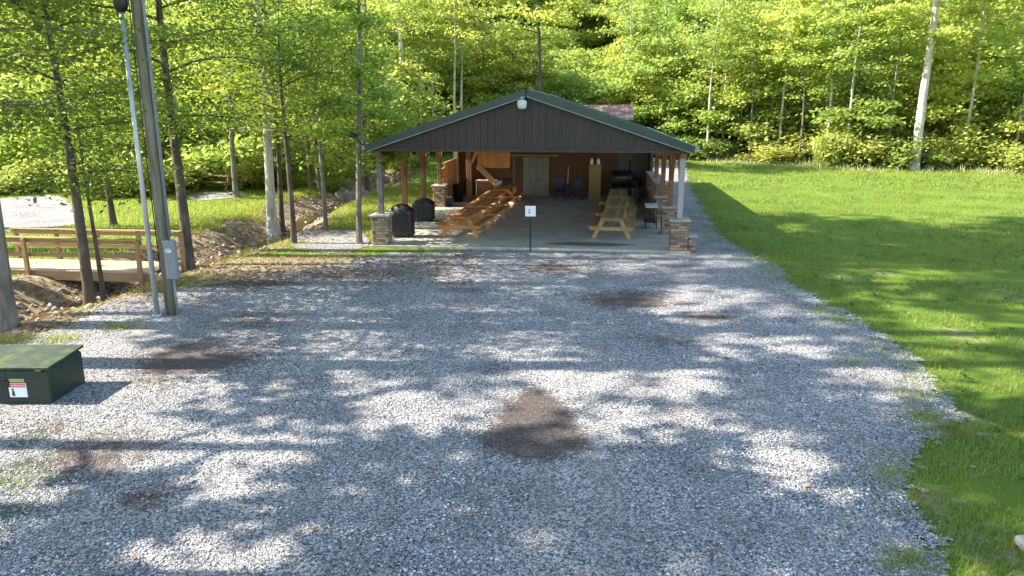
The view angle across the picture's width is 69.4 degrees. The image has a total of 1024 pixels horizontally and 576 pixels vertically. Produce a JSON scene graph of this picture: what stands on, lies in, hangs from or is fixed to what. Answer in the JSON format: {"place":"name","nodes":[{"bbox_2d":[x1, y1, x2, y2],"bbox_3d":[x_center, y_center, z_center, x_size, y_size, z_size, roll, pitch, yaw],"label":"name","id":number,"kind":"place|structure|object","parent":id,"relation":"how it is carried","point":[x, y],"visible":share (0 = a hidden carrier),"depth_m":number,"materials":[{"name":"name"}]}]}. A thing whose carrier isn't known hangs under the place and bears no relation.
{"place":"outdoors","nodes":[
{"label":"outdoors","id":0,"kind":"place"},
{"bbox_2d":[0,191,248,230],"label":"gravel road","id":1,"kind":"structure","parent":0,"point":[19,212],"depth_m":32.60,"materials":[{"name":"grey gravel"}]},
{"bbox_2d":[20,181,395,325],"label":"creek water","id":2,"kind":"structure","parent":0,"point":[301,223],"depth_m":27.11,"materials":[{"name":"brown liquid"}]},
{"bbox_2d":[0,161,968,575],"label":"gravel lot","id":3,"kind":"structure","parent":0,"point":[534,429],"depth_m":10.67,"materials":[{"name":"grey gravel"}]},
{"bbox_2d":[0,345,84,403],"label":"transformer box","id":4,"kind":"object","parent":3,"relation":"on","point":[40,374],"visible":1,"depth_m":11.54,"materials":[{"name":"green metal"}]},
{"bbox_2d":[0,0,1023,575],"bbox_3d":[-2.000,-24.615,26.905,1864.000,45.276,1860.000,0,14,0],"label":"ground","id":5,"kind":"structure","parent":0,"point":[986,278],"depth_m":21.27,"materials":[{"name":"green plant"}]},
{"bbox_2d":[0,168,47,194],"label":"bush","id":6,"kind":"object","parent":5,"relation":"on","point":[4,182],"visible":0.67,"depth_m":38.75,"materials":[{"name":"green plant"}]},
{"bbox_2d":[0,152,59,190],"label":"bush","id":7,"kind":"object","parent":5,"relation":"on","point":[27,167],"visible":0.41,"depth_m":39.39,"materials":[{"name":"green plant"}]},
{"bbox_2d":[0,0,100,153],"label":"broadleaf tree","id":8,"kind":"object","parent":5,"relation":"on","point":[21,19],"visible":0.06,"depth_m":49.09,"materials":[{"name":"green plant"}]},
{"bbox_2d":[0,68,137,174],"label":"broadleaf tree","id":9,"kind":"object","parent":5,"relation":"on","point":[9,145],"visible":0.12,"depth_m":42.03,"materials":[{"name":"green plant"}]},
{"bbox_2d":[0,0,171,332],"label":"broadleaf tree","id":10,"kind":"object","parent":5,"relation":"on","point":[9,316],"visible":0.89,"depth_m":15.08,"materials":[{"name":"green plant"}]},
{"bbox_2d":[6,227,185,285],"bbox_3d":[-12.969,-0.944,20.844,7.050,1.250,1.610,2,14,6],"label":"footbridge","id":11,"kind":"object","parent":5,"relation":"on","point":[60,268],"visible":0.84,"depth_m":20.32,"materials":[{"name":"brown wood"}]},
{"bbox_2d":[0,66,192,301],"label":"broadleaf tree","id":12,"kind":"object","parent":5,"relation":"on","point":[87,185],"visible":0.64,"depth_m":18.19,"materials":[{"name":"green plant"}]},
{"bbox_2d":[0,0,209,226],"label":"broadleaf tree","id":13,"kind":"object","parent":5,"relation":"on","point":[112,217],"visible":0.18,"depth_m":26.93,"materials":[{"name":"green plant"}]},
{"bbox_2d":[3,7,242,166],"bbox_3d":[-21.788,-10.692,42.067,11.781,10.264,11.181,-10,17,-36],"label":"broadleaf tree","id":14,"kind":"object","parent":5,"relation":"on","point":[193,144],"visible":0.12,"depth_m":41.28,"materials":[{"name":"green plant"}]},
{"bbox_2d":[112,0,162,316],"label":"lamp pole","id":15,"kind":"object","parent":5,"relation":"on","point":[120,7],"visible":0.94,"depth_m":15.48,"materials":[{"name":"metal"}]},
{"bbox_2d":[0,0,284,306],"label":"broadleaf tree","id":16,"kind":"object","parent":5,"relation":"on","point":[88,292],"visible":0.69,"depth_m":17.33,"materials":[{"name":"green plant"}]},
{"bbox_2d":[128,0,179,314],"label":"utility pole","id":17,"kind":"object","parent":5,"relation":"on","point":[168,258],"visible":0.92,"depth_m":15.56,"materials":[{"name":"grey wood"}]},
{"bbox_2d":[14,197,340,324],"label":"creek stones","id":18,"kind":"object","parent":5,"relation":"on","point":[56,305],"visible":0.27,"depth_m":23.13,"materials":[{"name":"grey stone"}]},
{"bbox_2d":[0,0,356,274],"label":"broadleaf tree","id":19,"kind":"object","parent":5,"relation":"on","point":[183,214],"visible":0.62,"depth_m":20.55,"materials":[{"name":"green plant"}]},
{"bbox_2d":[164,159,226,188],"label":"bush","id":20,"kind":"object","parent":5,"relation":"on","point":[200,174],"visible":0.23,"depth_m":40.87,"materials":[{"name":"green plant"}]},
{"bbox_2d":[134,2,298,197],"bbox_3d":[-13.588,-8.940,36.069,8.031,9.616,7.859,0,14,0],"label":"broadleaf tree","id":21,"kind":"object","parent":5,"relation":"on","point":[235,189],"visible":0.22,"depth_m":35.70,"materials":[{"name":"green plant"}]},
{"bbox_2d":[138,19,300,169],"bbox_3d":[-19.077,-12.081,47.325,11.288,10.362,11.893,12,18,39],"label":"broadleaf tree","id":22,"kind":"object","parent":5,"relation":"on","point":[200,135],"visible":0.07,"depth_m":46.44,"materials":[{"name":"green plant"}]},
{"bbox_2d":[1,163,443,258],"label":"bank grass","id":23,"kind":"structure","parent":5,"relation":"on","point":[389,195],"depth_m":32.61,"materials":[{"name":"green plant"}]},
{"bbox_2d":[223,149,276,188],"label":"bush","id":24,"kind":"object","parent":5,"relation":"on","point":[252,177],"visible":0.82,"depth_m":40.86,"materials":[{"name":"green plant"}]},
{"bbox_2d":[127,0,403,235],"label":"broadleaf tree","id":25,"kind":"object","parent":5,"relation":"on","point":[272,227],"visible":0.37,"depth_m":28.75,"materials":[{"name":"green plant"}]},
{"bbox_2d":[169,0,362,231],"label":"broadleaf tree","id":26,"kind":"object","parent":5,"relation":"on","point":[281,224],"visible":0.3,"depth_m":29.14,"materials":[{"name":"green plant"}]},
{"bbox_2d":[170,0,387,243],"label":"broadleaf tree","id":27,"kind":"object","parent":5,"relation":"on","point":[293,232],"visible":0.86,"depth_m":23.44,"materials":[{"name":"green plant"}]},
{"bbox_2d":[141,2,423,188],"bbox_3d":[-11.040,-10.154,39.956,13.144,10.313,13.147,5,15,19],"label":"broadleaf tree","id":28,"kind":"object","parent":5,"relation":"on","point":[306,161],"visible":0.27,"depth_m":38.99,"materials":[{"name":"green plant"}]},
{"bbox_2d":[211,1,412,228],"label":"broadleaf tree","id":29,"kind":"object","parent":5,"relation":"on","point":[324,203],"visible":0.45,"depth_m":26.30,"materials":[{"name":"green plant"}]},
{"bbox_2d":[236,0,397,192],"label":"broadleaf tree","id":30,"kind":"object","parent":5,"relation":"on","point":[318,182],"visible":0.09,"depth_m":39.24,"materials":[{"name":"green plant"}]},
{"bbox_2d":[291,229,370,252],"bbox_3d":[-6.291,-1.674,25.632,2.697,0.001,5.027,-4,14,-14],"label":"gravel patch","id":31,"kind":"object","parent":5,"relation":"on","point":[347,238],"visible":0.87,"depth_m":25.29,"materials":[{"name":"grey gravel"}]},
{"bbox_2d":[286,0,420,243],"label":"broadleaf tree","id":32,"kind":"object","parent":5,"relation":"on","point":[336,128],"visible":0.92,"depth_m":23.47,"materials":[{"name":"green plant"}]},
{"bbox_2d":[308,0,429,191],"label":"broadleaf tree","id":33,"kind":"object","parent":5,"relation":"on","point":[367,181],"visible":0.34,"depth_m":41.84,"materials":[{"name":"green plant"}]},
{"bbox_2d":[289,41,453,167],"bbox_3d":[-10.108,-13.452,54.799,12.188,9.562,12.190,3,14,11],"label":"broadleaf tree","id":34,"kind":"object","parent":5,"relation":"on","point":[423,93],"visible":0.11,"depth_m":53.88,"materials":[{"name":"green plant"}]},
{"bbox_2d":[309,72,435,172],"bbox_3d":[-9.786,-11.044,49.677,9.515,7.464,9.513,7,15,25],"label":"broadleaf tree","id":35,"kind":"object","parent":5,"relation":"on","point":[399,124],"visible":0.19,"depth_m":49.07,"materials":[{"name":"green plant"}]},
{"bbox_2d":[341,0,447,165],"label":"broadleaf tree","id":36,"kind":"object","parent":5,"relation":"on","point":[400,11],"visible":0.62,"depth_m":54.86,"materials":[{"name":"green plant"}]},
{"bbox_2d":[373,0,470,112],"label":"broadleaf tree","id":37,"kind":"object","parent":5,"relation":"on","point":[444,81],"visible":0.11,"depth_m":69.35,"materials":[{"name":"green plant"}]},
{"bbox_2d":[381,0,466,124],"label":"broadleaf tree","id":38,"kind":"object","parent":5,"relation":"on","point":[428,63],"visible":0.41,"depth_m":62.84,"materials":[{"name":"green plant"}]},
{"bbox_2d":[390,1,490,115],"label":"broadleaf tree","id":39,"kind":"object","parent":5,"relation":"on","point":[431,70],"visible":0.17,"depth_m":65.07,"materials":[{"name":"green plant"}]},
{"bbox_2d":[397,0,512,158],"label":"broadleaf tree","id":40,"kind":"object","parent":5,"relation":"on","point":[481,14],"visible":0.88,"depth_m":61.54,"materials":[{"name":"green plant"}]},
{"bbox_2d":[410,0,504,110],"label":"broadleaf tree","id":41,"kind":"object","parent":5,"relation":"on","point":[477,27],"visible":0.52,"depth_m":64.42,"materials":[{"name":"green plant"}]},
{"bbox_2d":[415,33,503,116],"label":"broadleaf tree","id":42,"kind":"object","parent":5,"relation":"on","point":[471,72],"visible":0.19,"depth_m":73.68,"materials":[{"name":"green plant"}]},
{"bbox_2d":[0,218,1001,559],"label":"leaf litter","id":43,"kind":"object","parent":5,"relation":"on","point":[718,550],"visible":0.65,"depth_m":20.09,"materials":[{"name":"brown plant"}]},
{"bbox_2d":[0,239,1008,575],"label":"weed tufts","id":44,"kind":"object","parent":5,"relation":"on","point":[276,247],"visible":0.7,"depth_m":14.41,"materials":[{"name":"green plant"}]},
{"bbox_2d":[463,47,545,105],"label":"broadleaf tree","id":45,"kind":"object","parent":5,"relation":"on","point":[495,73],"visible":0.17,"depth_m":70.83,"materials":[{"name":"green plant"}]},
{"bbox_2d":[0,151,1023,174],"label":"meadow weeds","id":46,"kind":"object","parent":5,"relation":"on","point":[868,166],"visible":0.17,"depth_m":55.06,"materials":[{"name":"green plant"}]},
{"bbox_2d":[456,18,573,108],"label":"broadleaf tree","id":47,"kind":"object","parent":5,"relation":"on","point":[530,75],"visible":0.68,"depth_m":66.32,"materials":[{"name":"green plant"}]},
{"bbox_2d":[472,0,561,53],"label":"broadleaf tree","id":48,"kind":"object","parent":5,"relation":"on","point":[496,19],"visible":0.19,"depth_m":88.30,"materials":[{"name":"green plant"}]},
{"bbox_2d":[361,88,698,253],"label":"picnic pavilion","id":49,"kind":"structure","parent":5,"relation":"on","point":[537,145],"depth_m":25.03,"materials":[{"name":"metal"}]},
{"bbox_2d":[387,203,414,237],"bbox_3d":[-3.836,-2.353,25.676,0.904,1.140,0.652,1,14,6],"label":"covered grill","id":50,"kind":"object","parent":49,"relation":"on","point":[403,219],"visible":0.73,"depth_m":25.40,"materials":[{"name":"black fabric"}]},
{"bbox_2d":[412,198,434,221],"bbox_3d":[-3.496,-3.119,29.298,0.883,0.900,0.630,1,14,6],"label":"covered grill","id":51,"kind":"object","parent":49,"relation":"on","point":[424,208],"visible":0.84,"depth_m":29.03,"materials":[{"name":"black fabric"}]},
{"bbox_2d":[436,207,493,237],"bbox_3d":[-1.644,-2.327,26.407,1.530,0.772,2.400,3,14,10],"label":"picnic table","id":52,"kind":"object","parent":49,"relation":"on","point":[460,216],"visible":1,"depth_m":25.71,"materials":[{"name":"brown wood"}]},
{"bbox_2d":[463,198,508,224],"bbox_3d":[-1.114,-3.019,29.224,1.530,0.772,2.400,3,14,11],"label":"picnic table","id":53,"kind":"object","parent":49,"relation":"on","point":[484,203],"visible":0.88,"depth_m":28.82,"materials":[{"name":"brown wood"}]},
{"bbox_2d":[523,157,548,195],"bbox_3d":[1.220,-5.622,37.310,1.300,1.920,0.050,2,14,6],"label":"door","id":54,"kind":"structure","parent":49,"relation":"in","point":[535,169],"depth_m":37.29,"materials":[{"name":"grey paint"}]},
{"bbox_2d":[588,164,600,198],"bbox_3d":[4.049,-5.203,36.191,0.600,1.660,0.465,2,14,6],"label":"pine cabinet","id":55,"kind":"object","parent":49,"relation":"on","point":[594,187],"visible":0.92,"depth_m":35.97,"materials":[{"name":"brown wood"}]},
{"bbox_2d":[588,208,635,239],"bbox_3d":[3.570,-2.261,26.140,1.530,0.772,2.600,2,14,10],"label":"picnic table","id":56,"kind":"object","parent":49,"relation":"on","point":[612,215],"visible":1,"depth_m":25.29,"materials":[{"name":"brown wood"}]},
{"bbox_2d":[595,198,636,217],"bbox_3d":[4.140,-3.025,29.248,1.530,0.772,2.600,3,14,11],"label":"picnic table","id":57,"kind":"object","parent":49,"relation":"on","point":[621,203],"visible":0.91,"depth_m":28.83,"materials":[{"name":"brown wood"}]},
{"bbox_2d":[480,0,599,91],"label":"broadleaf tree","id":58,"kind":"object","parent":5,"relation":"on","point":[538,17],"visible":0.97,"depth_m":52.62,"materials":[{"name":"green plant"}]},
{"bbox_2d":[517,23,597,71],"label":"broadleaf tree","id":59,"kind":"object","parent":5,"relation":"on","point":[562,45],"visible":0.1,"depth_m":79.04,"materials":[{"name":"green plant"}]},
{"bbox_2d":[527,6,599,50],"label":"broadleaf tree","id":60,"kind":"object","parent":5,"relation":"on","point":[572,33],"visible":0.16,"depth_m":87.15,"materials":[{"name":"green plant"}]},
{"bbox_2d":[542,70,608,104],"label":"broadleaf tree","id":61,"kind":"object","parent":5,"relation":"on","point":[553,90],"visible":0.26,"depth_m":67.61,"materials":[{"name":"green plant"}]},
{"bbox_2d":[535,46,622,100],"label":"broadleaf tree","id":62,"kind":"object","parent":5,"relation":"on","point":[580,62],"visible":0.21,"depth_m":71.13,"materials":[{"name":"green plant"}]},
{"bbox_2d":[585,105,633,120],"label":"old shed","id":63,"kind":"structure","parent":5,"relation":"on","point":[625,112],"depth_m":57.59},
{"bbox_2d":[565,0,662,61],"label":"broadleaf tree","id":64,"kind":"object","parent":5,"relation":"on","point":[600,24],"visible":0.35,"depth_m":88.95,"materials":[{"name":"green plant"}]},
{"bbox_2d":[593,75,678,126],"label":"broadleaf tree","id":65,"kind":"object","parent":5,"relation":"on","point":[609,98],"visible":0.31,"depth_m":66.00,"materials":[{"name":"green plant"}]},
{"bbox_2d":[587,0,686,68],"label":"broadleaf tree","id":66,"kind":"object","parent":5,"relation":"on","point":[646,21],"visible":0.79,"depth_m":68.65,"materials":[{"name":"green plant"}]},
{"bbox_2d":[586,30,714,127],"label":"broadleaf tree","id":67,"kind":"object","parent":5,"relation":"on","point":[635,68],"visible":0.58,"depth_m":65.60,"materials":[{"name":"green plant"}]},
{"bbox_2d":[610,0,714,78],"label":"broadleaf tree","id":68,"kind":"object","parent":5,"relation":"on","point":[676,5],"visible":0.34,"depth_m":77.79,"materials":[{"name":"green plant"}]},
{"bbox_2d":[645,80,752,155],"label":"broadleaf tree","id":69,"kind":"object","parent":5,"relation":"on","point":[703,114],"visible":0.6,"depth_m":63.53,"materials":[{"name":"green plant"}]},
{"bbox_2d":[662,39,745,124],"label":"broadleaf tree","id":70,"kind":"object","parent":5,"relation":"on","point":[706,78],"visible":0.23,"depth_m":66.28,"materials":[{"name":"green plant"}]},
{"bbox_2d":[670,0,759,159],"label":"broadleaf tree","id":71,"kind":"object","parent":5,"relation":"on","point":[699,40],"visible":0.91,"depth_m":60.45,"materials":[{"name":"green plant"}]},
{"bbox_2d":[699,137,741,159],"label":"bush","id":72,"kind":"object","parent":5,"relation":"on","point":[725,148],"visible":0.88,"depth_m":62.75,"materials":[{"name":"green plant"}]},
{"bbox_2d":[671,0,788,139],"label":"broadleaf tree","id":73,"kind":"object","parent":5,"relation":"on","point":[691,13],"visible":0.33,"depth_m":63.94,"materials":[{"name":"green plant"}]},
{"bbox_2d":[693,0,787,157],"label":"broadleaf tree","id":74,"kind":"object","parent":5,"relation":"on","point":[764,50],"visible":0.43,"depth_m":61.38,"materials":[{"name":"green plant"}]},
{"bbox_2d":[703,1,809,160],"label":"broadleaf tree","id":75,"kind":"object","parent":5,"relation":"on","point":[746,62],"visible":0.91,"depth_m":59.72,"materials":[{"name":"green plant"}]},
{"bbox_2d":[700,81,823,142],"bbox_3d":[22.283,-15.465,65.818,12.635,5.988,8.377,2,14,8],"label":"bush","id":76,"kind":"object","parent":5,"relation":"on","point":[745,113],"visible":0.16,"depth_m":64.41,"materials":[{"name":"green plant"}]},
{"bbox_2d":[703,39,830,147],"bbox_3d":[21.912,-16.636,64.570,12.322,9.666,12.320,-5,15,-20],"label":"broadleaf tree","id":77,"kind":"object","parent":5,"relation":"on","point":[737,100],"visible":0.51,"depth_m":61.88,"materials":[{"name":"green plant"}]},
{"bbox_2d":[731,96,822,155],"bbox_3d":[22.376,-13.527,62.423,7.791,5.291,8.144,10,17,35],"label":"bush","id":78,"kind":"object","parent":5,"relation":"on","point":[765,140],"visible":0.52,"depth_m":61.46,"materials":[{"name":"green plant"}]},
{"bbox_2d":[746,142,809,164],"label":"bush","id":79,"kind":"object","parent":5,"relation":"on","point":[781,155],"visible":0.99,"depth_m":59.60,"materials":[{"name":"green plant"}]},
{"bbox_2d":[737,0,838,149],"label":"broadleaf tree","id":80,"kind":"object","parent":5,"relation":"on","point":[790,25],"visible":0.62,"depth_m":58.60,"materials":[{"name":"green plant"}]},
{"bbox_2d":[741,0,842,92],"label":"broadleaf tree","id":81,"kind":"object","parent":5,"relation":"on","point":[775,22],"visible":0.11,"depth_m":66.56,"materials":[{"name":"green plant"}]},
{"bbox_2d":[768,126,854,158],"bbox_3d":[24.637,-11.895,60.356,6.619,2.822,7.518,-3,14,-11],"label":"bush","id":82,"kind":"object","parent":5,"relation":"on","point":[792,139],"visible":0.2,"depth_m":60.22,"materials":[{"name":"green plant"}]},
{"bbox_2d":[768,2,861,163],"bbox_3d":[23.441,-15.812,58.108,7.142,12.414,7.296,10,17,35],"label":"broadleaf tree","id":83,"kind":"object","parent":5,"relation":"on","point":[797,63],"visible":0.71,"depth_m":57.39,"materials":[{"name":"green plant"}]},
{"bbox_2d":[782,90,864,141],"bbox_3d":[26.025,-14.132,62.424,6.330,5.170,6.653,-5,15,-19],"label":"bush","id":84,"kind":"object","parent":5,"relation":"on","point":[809,114],"visible":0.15,"depth_m":61.16,"materials":[{"name":"green plant"}]},
{"bbox_2d":[802,125,870,167],"bbox_3d":[24.347,-10.624,55.860,3.764,3.405,4.882,-11,17,-37],"label":"bush","id":85,"kind":"object","parent":5,"relation":"on","point":[828,149],"visible":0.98,"depth_m":55.41,"materials":[{"name":"green plant"}]},
{"bbox_2d":[776,0,898,135],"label":"broadleaf tree","id":86,"kind":"object","parent":5,"relation":"on","point":[809,15],"visible":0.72,"depth_m":55.87,"materials":[{"name":"green plant"}]},
{"bbox_2d":[668,159,1023,575],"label":"edge grass","id":87,"kind":"structure","parent":5,"relation":"on","point":[740,248],"depth_m":12.20,"materials":[{"name":"green plant"}]},
{"bbox_2d":[797,0,909,166],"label":"broadleaf tree","id":88,"kind":"object","parent":5,"relation":"on","point":[838,52],"visible":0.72,"depth_m":54.08,"materials":[{"name":"green plant"}]},
{"bbox_2d":[814,133,904,166],"bbox_3d":[26.553,-10.360,56.029,5.485,2.787,5.765,-1,14,-3],"label":"bush","id":89,"kind":"object","parent":5,"relation":"on","point":[861,159],"visible":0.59,"depth_m":54.75,"materials":[{"name":"green plant"}]},
{"bbox_2d":[801,73,929,162],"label":"broadleaf tree","id":90,"kind":"object","parent":5,"relation":"on","point":[877,108],"visible":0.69,"depth_m":55.73,"materials":[{"name":"green plant"}]},
{"bbox_2d":[817,63,916,137],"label":"broadleaf tree","id":91,"kind":"object","parent":5,"relation":"on","point":[861,74],"visible":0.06,"depth_m":60.16,"materials":[{"name":"green plant"}]},
{"bbox_2d":[839,0,930,89],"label":"broadleaf tree","id":92,"kind":"object","parent":5,"relation":"on","point":[895,52],"visible":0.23,"depth_m":57.64,"materials":[{"name":"green plant"}]},
{"bbox_2d":[865,131,941,170],"bbox_3d":[28.591,-9.977,54.190,4.310,2.913,6.838,-3,14,-11],"label":"bush","id":93,"kind":"object","parent":5,"relation":"on","point":[896,156],"visible":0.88,"depth_m":53.46,"materials":[{"name":"green plant"}]},
{"bbox_2d":[837,0,970,167],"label":"broadleaf tree","id":94,"kind":"object","parent":5,"relation":"on","point":[908,59],"visible":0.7,"depth_m":53.43,"materials":[{"name":"green plant"}]},
{"bbox_2d":[847,0,999,169],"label":"broadleaf tree","id":95,"kind":"object","parent":5,"relation":"on","point":[948,30],"visible":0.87,"depth_m":51.84,"materials":[{"name":"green plant"}]},
{"bbox_2d":[869,0,1023,123],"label":"broadleaf tree","id":96,"kind":"object","parent":5,"relation":"on","point":[989,10],"visible":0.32,"depth_m":57.45,"materials":[{"name":"green plant"}]},
{"bbox_2d":[894,60,1023,157],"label":"broadleaf tree","id":97,"kind":"object","parent":5,"relation":"on","point":[935,111],"visible":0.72,"depth_m":54.63,"materials":[{"name":"green plant"}]},
{"bbox_2d":[929,0,1023,166],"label":"broadleaf tree","id":98,"kind":"object","parent":5,"relation":"on","point":[962,8],"visible":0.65,"depth_m":52.93,"materials":[{"name":"green plant"}]},
{"bbox_2d":[932,59,1023,148],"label":"broadleaf tree","id":99,"kind":"object","parent":5,"relation":"on","point":[1004,84],"visible":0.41,"depth_m":54.78,"materials":[{"name":"green plant"}]},
{"bbox_2d":[944,128,1014,168],"bbox_3d":[34.153,-10.202,54.296,4.889,3.097,5.275,3,14,13],"label":"bush","id":100,"kind":"object","parent":5,"relation":"on","point":[968,152],"visible":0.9,"depth_m":53.60,"materials":[{"name":"green plant"}]},
{"bbox_2d":[968,0,1023,170],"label":"broadleaf tree","id":101,"kind":"object","parent":5,"relation":"on","point":[1000,51],"visible":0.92,"depth_m":51.03,"materials":[{"name":"green plant"}]},
{"bbox_2d":[990,86,1023,154],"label":"broadleaf tree","id":102,"kind":"object","parent":5,"relation":"on","point":[1011,124],"visible":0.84,"depth_m":52.18,"materials":[{"name":"green plant"}]},
{"bbox_2d":[994,141,1023,173],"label":"bush","id":103,"kind":"object","parent":5,"relation":"on","point":[1018,162],"visible":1,"depth_m":50.19,"materials":[{"name":"green plant"}]},
{"bbox_2d":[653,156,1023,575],"bbox_3d":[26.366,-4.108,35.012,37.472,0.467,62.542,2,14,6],"label":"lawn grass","id":104,"kind":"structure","parent":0,"point":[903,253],"depth_m":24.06,"materials":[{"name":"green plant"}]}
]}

